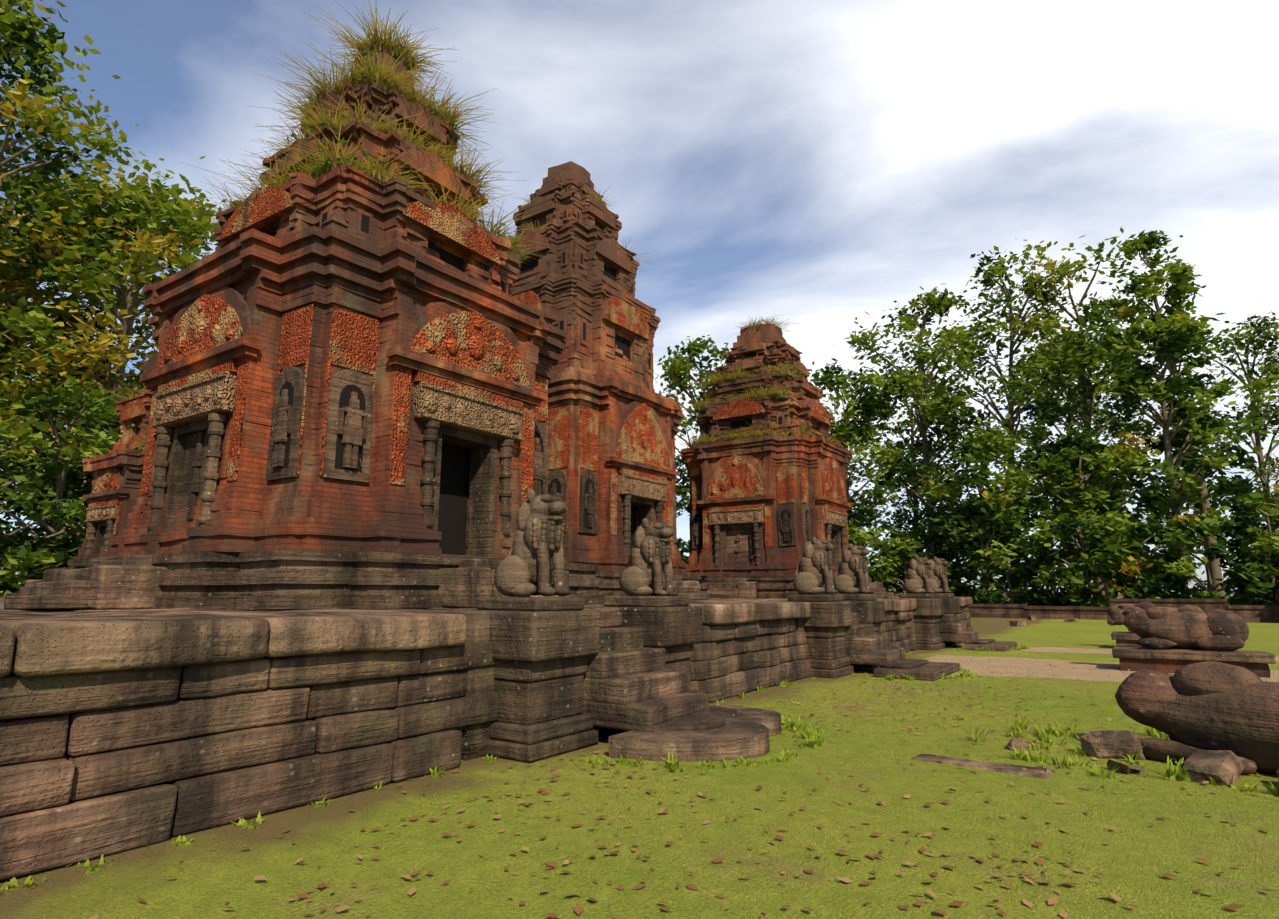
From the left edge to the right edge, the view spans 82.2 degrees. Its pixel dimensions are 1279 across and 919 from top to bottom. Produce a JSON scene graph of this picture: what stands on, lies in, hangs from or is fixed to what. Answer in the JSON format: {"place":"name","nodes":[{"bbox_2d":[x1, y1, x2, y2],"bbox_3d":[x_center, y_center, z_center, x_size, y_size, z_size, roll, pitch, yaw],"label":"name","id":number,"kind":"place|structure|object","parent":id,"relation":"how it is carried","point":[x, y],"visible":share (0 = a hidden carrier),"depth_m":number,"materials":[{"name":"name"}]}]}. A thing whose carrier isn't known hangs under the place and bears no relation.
{"place":"outdoors","nodes":[
{"label":"outdoors","id":0,"kind":"place"},
{"bbox_2d":[5,355,157,596],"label":"tower","id":1,"kind":"structure","parent":0,"point":[114,495],"depth_m":20.23,"materials":[{"name":"brick"}]},
{"bbox_2d":[81,340,158,454],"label":"grass","id":2,"kind":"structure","parent":0,"point":[130,396],"depth_m":21.20,"materials":[{"name":"green plant"}]},
{"bbox_2d":[142,0,545,270],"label":"grass","id":3,"kind":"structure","parent":0,"point":[373,43],"depth_m":13.12,"materials":[{"name":"green plant"}]},
{"bbox_2d":[503,184,659,269],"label":"grass","id":4,"kind":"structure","parent":0,"point":[590,192],"depth_m":23.47,"materials":[{"name":"green plant"}]},
{"bbox_2d":[510,161,710,599],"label":"tower","id":5,"kind":"structure","parent":0,"point":[614,421],"depth_m":21.13,"materials":[{"name":"brick"}]},
{"bbox_2d":[0,593,1278,918],"bbox_3d":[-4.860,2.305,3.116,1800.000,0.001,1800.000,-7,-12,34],"label":"ground","id":6,"kind":"structure","parent":0,"point":[1134,859],"depth_m":5.26,"materials":[{"name":"green plant"}]},
{"bbox_2d":[0,596,972,879],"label":"platform","id":7,"kind":"structure","parent":6,"relation":"on","point":[122,730],"depth_m":5.72,"materials":[{"name":"stone"}]},
{"bbox_2d":[3,46,604,609],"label":"tower","id":8,"kind":"structure","parent":7,"relation":"on","point":[347,378],"depth_m":10.63,"materials":[{"name":"brick"}]},
{"bbox_2d":[458,596,780,762],"bbox_3d":[-0.018,2.516,8.944,3.383,1.662,3.582,-7,-12,34],"label":"stair","id":9,"kind":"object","parent":6,"relation":"on","point":[569,674],"visible":0.96,"depth_m":8.15,"materials":[{"name":"grey stone"}]},
{"bbox_2d":[494,490,570,596],"bbox_3d":[-1.220,0.993,8.587,0.888,1.240,0.673,-7,-13,35],"label":"lion","id":10,"kind":"object","parent":9,"relation":"on","point":[523,568],"visible":1,"depth_m":8.38},
{"bbox_2d":[619,518,677,595],"bbox_3d":[0.146,1.411,10.529,0.813,1.116,0.661,-6,-12,36],"label":"lion","id":11,"kind":"object","parent":9,"relation":"on","point":[649,561],"visible":1,"depth_m":10.32},
{"bbox_2d":[0,0,1278,606],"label":"tree","id":12,"kind":"object","parent":6,"relation":"on","point":[64,232],"depth_m":51.59,"materials":[{"name":"green plant"}]},
{"bbox_2d":[1,644,1278,894],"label":"lawn tufts","id":13,"kind":"object","parent":6,"relation":"on","point":[817,736],"visible":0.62,"depth_m":7.50,"materials":[{"name":"green plant"}]},
{"bbox_2d":[66,653,1273,918],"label":"leaf litter","id":14,"kind":"object","parent":6,"relation":"on","point":[578,909],"visible":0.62,"depth_m":5.00,"materials":[{"name":"brown plant"}]},
{"bbox_2d":[787,594,960,680],"bbox_3d":[4.987,3.821,16.188,3.329,1.662,3.574,-7,-12,34],"label":"stair","id":15,"kind":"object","parent":6,"relation":"on","point":[843,637],"visible":0.96,"depth_m":15.33,"materials":[{"name":"grey stone"}]},
{"bbox_2d":[793,537,838,594],"bbox_3d":[3.795,2.308,15.836,0.913,1.240,0.731,-7,-14,27],"label":"lion","id":16,"kind":"object","parent":15,"relation":"on","point":[814,566],"visible":1,"depth_m":15.61},
{"bbox_2d":[833,544,873,593],"bbox_3d":[5.168,2.660,17.771,0.910,1.211,0.730,-8,-14,38],"label":"lion","id":17,"kind":"object","parent":15,"relation":"on","point":[852,577],"visible":1,"depth_m":17.56},
{"bbox_2d":[899,593,1016,650],"bbox_3d":[9.846,5.076,23.170,3.324,1.660,3.581,-7,-12,34],"label":"stair","id":18,"kind":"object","parent":6,"relation":"on","point":[937,626],"visible":0.85,"depth_m":22.23,"materials":[{"name":"grey stone"}]},
{"bbox_2d":[903,555,933,593],"bbox_3d":[8.663,3.587,22.802,0.880,1.184,0.695,-6,-13,28],"label":"lion","id":19,"kind":"object","parent":18,"relation":"on","point":[917,575],"visible":0.98,"depth_m":22.59},
{"bbox_2d":[924,557,951,592],"bbox_3d":[10.017,3.916,24.776,0.913,1.243,0.758,-7,-14,32],"label":"lion","id":20,"kind":"object","parent":18,"relation":"on","point":[937,574],"visible":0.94,"depth_m":24.53},
{"bbox_2d":[912,615,1278,786],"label":"rocks","id":21,"kind":"object","parent":6,"relation":"on","point":[1226,768],"visible":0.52,"depth_m":7.20,"materials":[{"name":"stone"}]},
{"bbox_2d":[969,590,1278,622],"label":"wall","id":22,"kind":"structure","parent":6,"relation":"on","point":[1259,613],"depth_m":45.02,"materials":[{"name":"stone"}]},
{"bbox_2d":[1107,602,1204,645],"bbox_3d":[15.869,5.035,22.190,2.828,1.430,1.471,-7,-12,34],"label":"bull statue","id":23,"kind":"object","parent":6,"relation":"on","point":[1130,638],"visible":0.25,"depth_m":22.19,"materials":[{"name":"stone"}]},
{"bbox_2d":[1107,606,1275,677],"bbox_3d":[11.986,3.954,16.101,2.835,1.413,1.464,-7,-12,34],"label":"bull statue","id":24,"kind":"object","parent":6,"relation":"on","point":[1170,641],"visible":1,"depth_m":15.78,"materials":[{"name":"stone"}]},
{"bbox_2d":[1115,661,1278,774],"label":"bull statue","id":25,"kind":"object","parent":6,"relation":"on","point":[1190,709],"visible":0.9,"depth_m":7.37,"materials":[{"name":"stone"}]},
{"bbox_2d":[0,0,1278,592],"label":"sky","id":26,"kind":"structure","parent":0,"point":[817,164],"materials":[{"name":"blue"}]},
{"bbox_2d":[676,314,856,448],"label":"grass","id":27,"kind":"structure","parent":0,"point":[775,394],"depth_m":26.28,"materials":[{"name":"green plant"}]},
{"bbox_2d":[681,324,893,598],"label":"tower","id":28,"kind":"structure","parent":0,"point":[763,510],"depth_m":25.46,"materials":[{"name":"brick"}]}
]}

